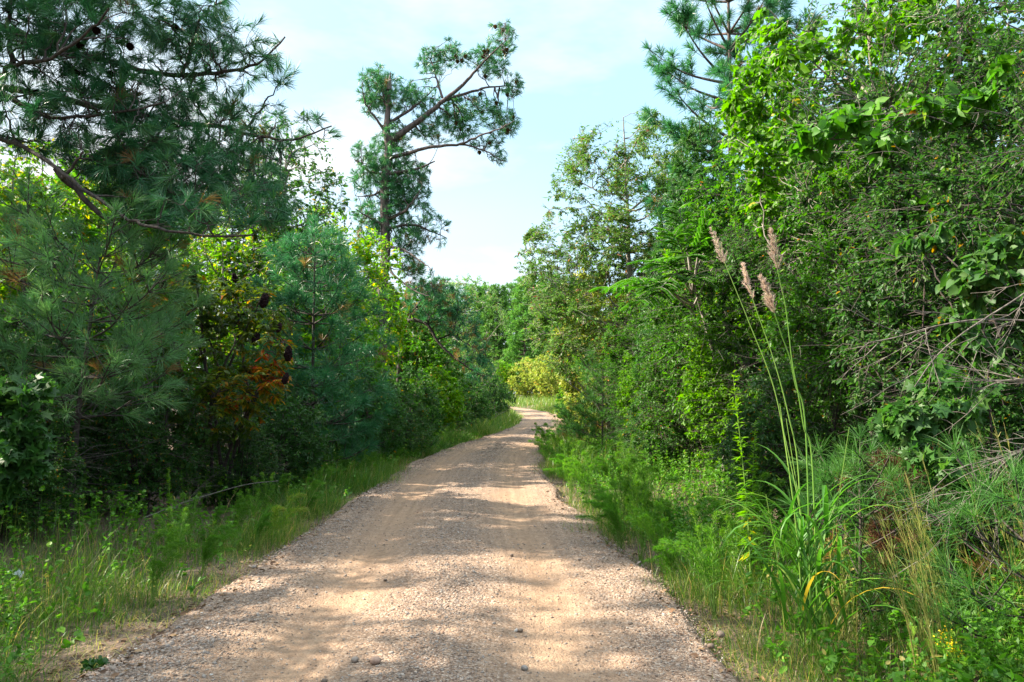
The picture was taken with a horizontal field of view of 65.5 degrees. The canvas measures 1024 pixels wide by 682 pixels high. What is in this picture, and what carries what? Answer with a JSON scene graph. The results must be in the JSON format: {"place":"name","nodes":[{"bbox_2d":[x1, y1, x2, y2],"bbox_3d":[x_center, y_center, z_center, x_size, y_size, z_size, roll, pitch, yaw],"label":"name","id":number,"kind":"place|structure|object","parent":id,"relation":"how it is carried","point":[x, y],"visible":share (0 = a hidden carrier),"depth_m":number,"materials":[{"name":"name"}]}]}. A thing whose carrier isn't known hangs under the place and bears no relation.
{"place":"outdoors","nodes":[
{"label":"outdoors","id":0,"kind":"place"},
{"bbox_2d":[71,407,743,681],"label":"road","id":1,"kind":"structure","parent":0,"point":[307,649],"depth_m":5.88,"materials":[{"name":"beige gravel"}]},
{"bbox_2d":[0,395,1023,681],"bbox_3d":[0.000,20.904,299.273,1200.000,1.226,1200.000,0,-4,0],"label":"ground","id":2,"kind":"structure","parent":0,"point":[158,625],"depth_m":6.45,"materials":[{"name":"green plant"}]},
{"bbox_2d":[0,370,60,506],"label":"star leaf sapling","id":3,"kind":"object","parent":2,"relation":"on","point":[22,400],"visible":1,"depth_m":6.17,"materials":[{"name":"green plant"}]},
{"bbox_2d":[0,159,75,378],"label":"tree","id":4,"kind":"object","parent":2,"relation":"on","point":[29,193],"visible":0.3,"depth_m":11.32,"materials":[{"name":"green plant"}]},
{"bbox_2d":[0,374,117,537],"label":"tangled shrub","id":5,"kind":"object","parent":2,"relation":"on","point":[67,460],"visible":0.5,"depth_m":8.25,"materials":[{"name":"green plant"}]},
{"bbox_2d":[0,143,129,406],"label":"broadleaf tree","id":6,"kind":"object","parent":2,"relation":"on","point":[82,209],"visible":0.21,"depth_m":12.60,"materials":[{"name":"green plant"}]},
{"bbox_2d":[0,138,143,373],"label":"broadleaf tree","id":7,"kind":"object","parent":2,"relation":"on","point":[37,160],"visible":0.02,"depth_m":15.72,"materials":[{"name":"green plant"}]},
{"bbox_2d":[0,309,170,502],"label":"tangled shrub","id":8,"kind":"object","parent":2,"relation":"on","point":[82,425],"visible":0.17,"depth_m":9.38,"materials":[{"name":"green plant"}]},
{"bbox_2d":[0,142,205,394],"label":"broadleaf tree","id":9,"kind":"object","parent":2,"relation":"on","point":[47,181],"visible":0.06,"depth_m":14.95,"materials":[{"name":"green plant"}]},
{"bbox_2d":[1,271,212,459],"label":"leafy shrub","id":10,"kind":"object","parent":2,"relation":"on","point":[183,366],"visible":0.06,"depth_m":13.04,"materials":[{"name":"green plant"}]},
{"bbox_2d":[0,176,217,528],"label":"pine tree","id":11,"kind":"object","parent":2,"relation":"on","point":[81,300],"visible":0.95,"depth_m":8.77,"materials":[{"name":"green plant"}]},
{"bbox_2d":[44,382,176,507],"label":"leafy shrub","id":12,"kind":"object","parent":2,"relation":"on","point":[103,459],"visible":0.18,"depth_m":10.07,"materials":[{"name":"green plant"}]},
{"bbox_2d":[47,368,235,516],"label":"tangled shrub","id":13,"kind":"object","parent":2,"relation":"on","point":[148,483],"visible":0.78,"depth_m":10.04,"materials":[{"name":"green plant"}]},
{"bbox_2d":[153,507,189,569],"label":"feathery weed","id":14,"kind":"object","parent":2,"relation":"on","point":[160,530],"visible":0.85,"depth_m":7.52,"materials":[{"name":"green plant"}]},
{"bbox_2d":[145,532,199,608],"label":"feathery weed","id":15,"kind":"object","parent":2,"relation":"on","point":[158,563],"visible":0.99,"depth_m":6.09,"materials":[{"name":"green plant"}]},
{"bbox_2d":[0,0,346,257],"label":"pine tree","id":16,"kind":"object","parent":2,"relation":"on","point":[152,154],"visible":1,"depth_m":9.40,"materials":[{"name":"green plant"}]},
{"bbox_2d":[168,492,201,547],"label":"feathery weed","id":17,"kind":"object","parent":2,"relation":"on","point":[190,509],"visible":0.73,"depth_m":8.62,"materials":[{"name":"green plant"}]},
{"bbox_2d":[121,259,296,505],"bbox_3d":[-4.332,0.580,11.286,2.654,3.691,2.001,0,-4,0],"label":"sumac shrub","id":18,"kind":"object","parent":2,"relation":"on","point":[254,371],"visible":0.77,"depth_m":11.11,"materials":[{"name":"green plant"}]},
{"bbox_2d":[198,524,243,579],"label":"feathery weed","id":19,"kind":"object","parent":2,"relation":"on","point":[212,539],"visible":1,"depth_m":6.85,"materials":[{"name":"green plant"}]},
{"bbox_2d":[153,210,298,423],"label":"broadleaf tree","id":20,"kind":"object","parent":2,"relation":"on","point":[214,272],"visible":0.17,"depth_m":17.75,"materials":[{"name":"green plant"}]},
{"bbox_2d":[158,354,313,467],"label":"leafy shrub","id":21,"kind":"object","parent":2,"relation":"on","point":[223,420],"visible":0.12,"depth_m":14.73,"materials":[{"name":"green plant"}]},
{"bbox_2d":[189,420,288,506],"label":"tangled shrub","id":22,"kind":"object","parent":2,"relation":"on","point":[264,462],"visible":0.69,"depth_m":11.45,"materials":[{"name":"green plant"}]},
{"bbox_2d":[0,415,510,681],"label":"undergrowth","id":23,"kind":"object","parent":2,"relation":"on","point":[78,634],"visible":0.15,"depth_m":8.09,"materials":[{"name":"green plant"}]},
{"bbox_2d":[253,505,290,549],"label":"feathery weed","id":24,"kind":"object","parent":2,"relation":"on","point":[262,523],"visible":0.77,"depth_m":8.29,"materials":[{"name":"green plant"}]},
{"bbox_2d":[206,206,354,418],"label":"broadleaf tree","id":25,"kind":"object","parent":2,"relation":"on","point":[256,266],"visible":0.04,"depth_m":20.30,"materials":[{"name":"green plant"}]},
{"bbox_2d":[199,110,362,346],"bbox_3d":[-5.704,-1.442,19.831,3.942,8.679,4.073,3,-5,-40],"label":"broadleaf tree","id":26,"kind":"object","parent":2,"relation":"on","point":[312,193],"visible":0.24,"depth_m":19.34,"materials":[{"name":"green plant"}]},
{"bbox_2d":[227,383,334,492],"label":"leafy shrub","id":27,"kind":"object","parent":2,"relation":"on","point":[309,444],"visible":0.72,"depth_m":13.06,"materials":[{"name":"green plant"}]},
{"bbox_2d":[269,492,308,548],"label":"feathery weed","id":28,"kind":"object","parent":2,"relation":"on","point":[276,508],"visible":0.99,"depth_m":8.20,"materials":[{"name":"green plant"}]},
{"bbox_2d":[217,210,400,470],"bbox_3d":[-3.958,0.052,15.825,3.620,5.462,3.942,-2,-4,33],"label":"pine tree","id":29,"kind":"object","parent":2,"relation":"on","point":[328,384],"visible":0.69,"depth_m":15.65,"materials":[{"name":"green plant"}]},
{"bbox_2d":[239,279,390,428],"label":"leafy shrub","id":30,"kind":"object","parent":2,"relation":"on","point":[378,366],"visible":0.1,"depth_m":19.00,"materials":[{"name":"green plant"}]},
{"bbox_2d":[291,357,411,465],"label":"leafy shrub","id":31,"kind":"object","parent":2,"relation":"on","point":[396,407],"visible":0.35,"depth_m":17.92,"materials":[{"name":"green plant"}]},
{"bbox_2d":[291,203,412,446],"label":"broadleaf tree","id":32,"kind":"object","parent":2,"relation":"on","point":[367,254],"visible":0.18,"depth_m":22.34,"materials":[{"name":"green plant"}]},
{"bbox_2d":[334,261,407,432],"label":"broadleaf tree","id":33,"kind":"object","parent":2,"relation":"on","point":[388,300],"visible":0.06,"depth_m":26.71,"materials":[{"name":"green plant"}]},
{"bbox_2d":[348,389,439,455],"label":"leafy shrub","id":34,"kind":"object","parent":2,"relation":"on","point":[411,430],"visible":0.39,"depth_m":20.36,"materials":[{"name":"green plant"}]},
{"bbox_2d":[363,284,449,388],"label":"broadleaf tree","id":35,"kind":"object","parent":2,"relation":"on","point":[411,326],"visible":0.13,"depth_m":32.33,"materials":[{"name":"green plant"}]},
{"bbox_2d":[371,363,449,442],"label":"leafy shrub","id":36,"kind":"object","parent":2,"relation":"on","point":[428,396],"visible":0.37,"depth_m":23.96,"materials":[{"name":"green plant"}]},
{"bbox_2d":[397,364,466,434],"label":"leafy shrub","id":37,"kind":"object","parent":2,"relation":"on","point":[454,397],"visible":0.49,"depth_m":26.73,"materials":[{"name":"green plant"}]},
{"bbox_2d":[391,331,475,420],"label":"leafy shrub","id":38,"kind":"object","parent":2,"relation":"on","point":[420,346],"visible":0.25,"depth_m":31.19,"materials":[{"name":"green plant"}]},
{"bbox_2d":[346,18,525,373],"bbox_3d":[-2.528,-3.764,26.312,6.088,14.296,2.828,0,-4,0],"label":"pine tree","id":39,"kind":"object","parent":2,"relation":"on","point":[391,193],"visible":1,"depth_m":26.52,"materials":[{"name":"green plant"}]},
{"bbox_2d":[413,379,475,430],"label":"leafy shrub","id":40,"kind":"object","parent":2,"relation":"on","point":[468,405],"visible":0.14,"depth_m":29.57,"materials":[{"name":"green plant"}]},
{"bbox_2d":[396,275,496,387],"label":"pine tree","id":41,"kind":"object","parent":2,"relation":"on","point":[454,312],"visible":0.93,"depth_m":29.86,"materials":[{"name":"green plant"}]},
{"bbox_2d":[413,273,513,419],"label":"broadleaf tree","id":42,"kind":"object","parent":2,"relation":"on","point":[502,323],"visible":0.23,"depth_m":38.92,"materials":[{"name":"green plant"}]},
{"bbox_2d":[443,373,492,426],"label":"leafy shrub","id":43,"kind":"object","parent":2,"relation":"on","point":[476,407],"visible":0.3,"depth_m":34.14,"materials":[{"name":"green plant"}]},
{"bbox_2d":[456,283,492,376],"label":"pine tree","id":44,"kind":"object","parent":2,"relation":"on","point":[475,298],"visible":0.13,"depth_m":98.81,"materials":[{"name":"green plant"}]},
{"bbox_2d":[460,370,508,416],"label":"leafy shrub","id":45,"kind":"object","parent":2,"relation":"on","point":[501,395],"visible":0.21,"depth_m":40.40,"materials":[{"name":"green plant"}]},
{"bbox_2d":[0,430,977,681],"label":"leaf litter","id":46,"kind":"object","parent":2,"relation":"on","point":[123,640],"visible":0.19,"depth_m":5.63,"materials":[{"name":"brown plant"}]},
{"bbox_2d":[475,283,519,390],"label":"broadleaf tree","id":47,"kind":"object","parent":2,"relation":"on","point":[490,316],"visible":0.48,"depth_m":96.73,"materials":[{"name":"green plant"}]},
{"bbox_2d":[498,275,549,391],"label":"broadleaf tree","id":48,"kind":"object","parent":2,"relation":"on","point":[516,346],"visible":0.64,"depth_m":91.62,"materials":[{"name":"green plant"}]},
{"bbox_2d":[505,356,547,397],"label":"leafy shrub","id":49,"kind":"object","parent":2,"relation":"on","point":[524,386],"visible":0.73,"depth_m":81.55,"materials":[{"name":"yellow plant"}]},
{"bbox_2d":[528,351,573,397],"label":"leafy shrub","id":50,"kind":"object","parent":2,"relation":"on","point":[553,386],"visible":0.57,"depth_m":78.14,"materials":[{"name":"yellow plant"}]},
{"bbox_2d":[547,373,592,438],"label":"pine sapling","id":51,"kind":"object","parent":2,"relation":"on","point":[564,409],"visible":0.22,"depth_m":25.30,"materials":[{"name":"green plant"}]},
{"bbox_2d":[560,439,594,502],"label":"feathery weed","id":52,"kind":"object","parent":2,"relation":"on","point":[592,448],"visible":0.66,"depth_m":11.87,"materials":[{"name":"green plant"}]},
{"bbox_2d":[562,450,594,510],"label":"feathery weed","id":53,"kind":"object","parent":2,"relation":"on","point":[574,472],"visible":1,"depth_m":11.04,"materials":[{"name":"green plant"}]},
{"bbox_2d":[560,349,626,452],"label":"leafy shrub","id":54,"kind":"object","parent":2,"relation":"on","point":[581,407],"visible":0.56,"depth_m":21.29,"materials":[{"name":"green plant"}]},
{"bbox_2d":[574,491,625,553],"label":"feathery weed","id":55,"kind":"object","parent":2,"relation":"on","point":[610,513],"visible":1,"depth_m":8.04,"materials":[{"name":"green plant"}]},
{"bbox_2d":[552,251,648,438],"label":"broadleaf tree","id":56,"kind":"object","parent":2,"relation":"on","point":[567,394],"visible":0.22,"depth_m":24.16,"materials":[{"name":"green plant"}]},
{"bbox_2d":[580,480,620,540],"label":"feathery weed","id":57,"kind":"object","parent":2,"relation":"on","point":[598,490],"visible":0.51,"depth_m":8.82,"materials":[{"name":"green plant"}]},
{"bbox_2d":[514,108,688,428],"bbox_3d":[3.080,-1.812,23.646,6.198,10.069,4.385,0,-4,0],"label":"broadleaf tree","id":58,"kind":"object","parent":2,"relation":"on","point":[621,235],"visible":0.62,"depth_m":23.04,"materials":[{"name":"green plant"}]},
{"bbox_2d":[580,278,670,437],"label":"tangled shrub","id":59,"kind":"object","parent":2,"relation":"on","point":[613,357],"visible":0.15,"depth_m":19.82,"materials":[{"name":"green plant"}]},
{"bbox_2d":[609,456,650,532],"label":"feathery weed","id":60,"kind":"object","parent":2,"relation":"on","point":[619,471],"visible":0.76,"depth_m":9.34,"materials":[{"name":"green plant"}]},
{"bbox_2d":[623,499,670,575],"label":"feathery weed","id":61,"kind":"object","parent":2,"relation":"on","point":[642,515],"visible":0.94,"depth_m":7.07,"materials":[{"name":"green plant"}]},
{"bbox_2d":[600,333,695,457],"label":"tangled shrub","id":62,"kind":"object","parent":2,"relation":"on","point":[626,398],"visible":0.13,"depth_m":17.09,"materials":[{"name":"green plant"}]},
{"bbox_2d":[622,463,679,565],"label":"feathery weed","id":63,"kind":"object","parent":2,"relation":"on","point":[649,502],"visible":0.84,"depth_m":7.44,"materials":[{"name":"green plant"}]},
{"bbox_2d":[599,378,716,472],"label":"tangled shrub","id":64,"kind":"object","parent":2,"relation":"on","point":[647,435],"visible":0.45,"depth_m":14.71,"materials":[{"name":"green plant"}]},
{"bbox_2d":[643,535,679,589],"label":"feathery weed","id":65,"kind":"object","parent":2,"relation":"on","point":[672,554],"visible":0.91,"depth_m":6.51,"materials":[{"name":"green plant"}]},
{"bbox_2d":[587,202,744,487],"bbox_3d":[2.615,0.027,12.186,2.643,4.794,1.438,2,-4,-27],"label":"frond tree","id":66,"kind":"object","parent":2,"relation":"on","point":[699,243],"visible":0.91,"depth_m":12.27,"materials":[{"name":"green plant"}]},
{"bbox_2d":[657,525,722,618],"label":"feathery weed","id":67,"kind":"object","parent":2,"relation":"on","point":[706,560],"visible":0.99,"depth_m":5.82,"materials":[{"name":"green plant"}]},
{"bbox_2d":[613,250,772,475],"bbox_3d":[3.740,0.418,14.509,3.974,4.225,3.758,-1,-4,11],"label":"tangled shrub","id":68,"kind":"object","parent":2,"relation":"on","point":[653,417],"visible":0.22,"depth_m":14.22,"materials":[{"name":"green plant"}]},
{"bbox_2d":[630,111,761,465],"bbox_3d":[3.946,-1.069,16.503,3.042,7.520,3.034,0,-4,0],"label":"cedar tree","id":69,"kind":"object","parent":2,"relation":"on","point":[694,159],"visible":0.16,"depth_m":16.40,"materials":[{"name":"green plant"}]},
{"bbox_2d":[688,507,742,603],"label":"feathery weed","id":70,"kind":"object","parent":2,"relation":"on","point":[735,524],"visible":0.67,"depth_m":6.13,"materials":[{"name":"green plant"}]},
{"bbox_2d":[695,490,745,544],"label":"feathery weed","id":71,"kind":"object","parent":2,"relation":"on","point":[712,505],"visible":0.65,"depth_m":7.50,"materials":[{"name":"green plant"}]},
{"bbox_2d":[622,190,832,458],"bbox_3d":[4.641,-0.334,15.602,4.922,5.704,5.156,2,-4,-28],"label":"tangled shrub","id":72,"kind":"object","parent":2,"relation":"on","point":[667,273],"visible":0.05,"depth_m":15.46,"materials":[{"name":"green plant"}]},
{"bbox_2d":[636,0,828,268],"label":"pine tree","id":73,"kind":"object","parent":2,"relation":"on","point":[685,17],"visible":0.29,"depth_m":18.50,"materials":[{"name":"green plant"}]},
{"bbox_2d":[653,273,826,482],"bbox_3d":[3.729,0.632,12.156,2.954,3.422,3.094,3,-5,-37],"label":"tangled shrub","id":74,"kind":"object","parent":2,"relation":"on","point":[703,394],"visible":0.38,"depth_m":11.96,"materials":[{"name":"green plant"}]},
{"bbox_2d":[729,370,759,596],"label":"leafy weed","id":75,"kind":"object","parent":2,"relation":"on","point":[743,490],"visible":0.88,"depth_m":6.44,"materials":[{"name":"green plant"}]},
{"bbox_2d":[718,498,772,589],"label":"feathery weed","id":76,"kind":"object","parent":2,"relation":"on","point":[739,537],"visible":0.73,"depth_m":6.58,"materials":[{"name":"green plant"}]},
{"bbox_2d":[736,470,786,526],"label":"feathery weed","id":77,"kind":"object","parent":2,"relation":"on","point":[764,475],"visible":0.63,"depth_m":7.91,"materials":[{"name":"green plant"}]},
{"bbox_2d":[504,394,1023,681],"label":"grass","id":78,"kind":"structure","parent":2,"relation":"on","point":[543,403],"depth_m":5.90,"materials":[{"name":"green plant"}]},
{"bbox_2d":[623,119,919,479],"bbox_3d":[4.818,-0.674,13.597,5.874,6.245,5.556,-3,-5,35],"label":"tangled shrub","id":79,"kind":"object","parent":2,"relation":"on","point":[714,210],"visible":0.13,"depth_m":13.10,"materials":[{"name":"green plant"}]},
{"bbox_2d":[682,354,895,531],"bbox_3d":[3.242,1.127,8.796,2.660,2.253,2.600,2,-4,-30],"label":"tangled shrub","id":80,"kind":"object","parent":2,"relation":"on","point":[752,412],"visible":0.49,"depth_m":8.51,"materials":[{"name":"green plant"}]},
{"bbox_2d":[555,424,1023,681],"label":"undergrowth","id":81,"kind":"object","parent":2,"relation":"on","point":[1007,670],"visible":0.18,"depth_m":5.17,"materials":[{"name":"green plant"}]},
{"bbox_2d":[669,164,936,469],"bbox_3d":[4.527,-0.120,11.658,4.736,5.182,4.446,2,-4,-22],"label":"tangled shrub","id":82,"kind":"object","parent":2,"relation":"on","point":[735,257],"visible":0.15,"depth_m":11.50,"materials":[{"name":"green plant"}]},
{"bbox_2d":[698,227,940,657],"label":"plume grass","id":83,"kind":"object","parent":2,"relation":"on","point":[813,558],"depth_m":5.24,"materials":[{"name":"green plant"}]},
{"bbox_2d":[807,520,866,647],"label":"straw grass","id":84,"kind":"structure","parent":2,"relation":"on","point":[844,581],"depth_m":5.46,"materials":[{"name":"green plant"}]},
{"bbox_2d":[714,0,1023,493],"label":"broadleaf tree","id":85,"kind":"object","parent":2,"relation":"on","point":[745,111],"visible":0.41,"depth_m":10.45,"materials":[{"name":"green plant"}]},
{"bbox_2d":[769,417,973,641],"bbox_3d":[2.603,1.414,5.815,1.377,1.748,1.506,2,-4,-25],"label":"pine sapling","id":86,"kind":"object","parent":2,"relation":"on","point":[833,471],"visible":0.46,"depth_m":5.65,"materials":[{"name":"green plant"}]},
{"bbox_2d":[720,123,1023,493],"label":"tangled shrub","id":87,"kind":"object","parent":2,"relation":"on","point":[801,324],"visible":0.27,"depth_m":8.78,"materials":[{"name":"green plant"}]},
{"bbox_2d":[769,0,1023,379],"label":"broadleaf tree","id":88,"kind":"object","parent":2,"relation":"on","point":[861,98],"visible":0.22,"depth_m":9.51,"materials":[{"name":"green plant"}]},
{"bbox_2d":[780,0,1023,511],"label":"tangled shrub","id":89,"kind":"object","parent":2,"relation":"on","point":[895,191],"visible":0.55,"depth_m":6.92,"materials":[{"name":"green plant"}]},
{"bbox_2d":[788,54,1018,373],"bbox_3d":[3.456,-0.180,7.032,1.892,4.509,0.662,-2,-4,27],"label":"climbing vine","id":90,"kind":"object","parent":89,"relation":"attached to","point":[840,124],"visible":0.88,"depth_m":7.07,"materials":[{"name":"green plant"}]},
{"bbox_2d":[809,283,1023,392],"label":"dead branch","id":91,"kind":"object","parent":89,"relation":"attached to","point":[935,327],"visible":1,"depth_m":5.14,"materials":[{"name":"grey wood"}]},
{"bbox_2d":[841,274,1023,414],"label":"dead branch","id":92,"kind":"object","parent":89,"relation":"attached to","point":[983,319],"visible":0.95,"depth_m":5.06,"materials":[{"name":"grey wood"}]},
{"bbox_2d":[901,332,1023,435],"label":"dead branch","id":93,"kind":"object","parent":89,"relation":"attached to","point":[1002,381],"visible":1,"depth_m":4.84,"materials":[{"name":"grey wood"}]},
{"bbox_2d":[855,441,978,631],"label":"pine sapling","id":94,"kind":"object","parent":2,"relation":"on","point":[887,513],"visible":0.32,"depth_m":5.84,"materials":[{"name":"green plant"}]},
{"bbox_2d":[818,340,1023,596],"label":"tangled shrub","id":95,"kind":"object","parent":2,"relation":"on","point":[1010,414],"visible":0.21,"depth_m":5.79,"materials":[{"name":"green plant"}]},
{"bbox_2d":[866,353,1004,601],"bbox_3d":[2.943,1.060,5.378,0.879,2.007,0.807,2,-4,-23],"label":"star leaf sapling","id":96,"kind":"object","parent":2,"relation":"on","point":[908,424],"visible":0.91,"depth_m":5.31,"materials":[{"name":"green plant"}]},
{"bbox_2d":[847,457,1023,681],"bbox_3d":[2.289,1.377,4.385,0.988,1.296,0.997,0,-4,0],"label":"straw grass","id":97,"kind":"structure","parent":2,"relation":"on","point":[927,624],"depth_m":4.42,"materials":[{"name":"plant"}]},
{"bbox_2d":[847,22,1023,474],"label":"tangled shrub","id":98,"kind":"object","parent":2,"relation":"on","point":[984,73],"visible":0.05,"depth_m":9.34,"materials":[{"name":"green plant"}]},
{"bbox_2d":[875,422,1023,681],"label":"pine sapling","id":99,"kind":"object","parent":2,"relation":"on","point":[995,495],"visible":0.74,"depth_m":4.63,"materials":[{"name":"green plant"}]},
{"bbox_2d":[883,403,1023,589],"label":"dead branch","id":100,"kind":"object","parent":2,"relation":"on","point":[1000,466],"visible":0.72,"depth_m":4.76,"materials":[{"name":"grey wood"}]},
{"bbox_2d":[889,221,1023,607],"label":"climbing vine","id":101,"kind":"object","parent":2,"relation":"on","point":[969,279],"visible":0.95,"depth_m":5.53,"materials":[{"name":"green plant"}]},
{"bbox_2d":[965,414,1023,645],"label":"straw grass","id":102,"kind":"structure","parent":2,"relation":"on","point":[1019,525],"depth_m":4.89,"materials":[{"name":"plant"}]},
{"bbox_2d":[0,0,1023,392],"label":"sky","id":103,"kind":"structure","parent":0,"point":[578,61],"materials":[{"name":"blue"}]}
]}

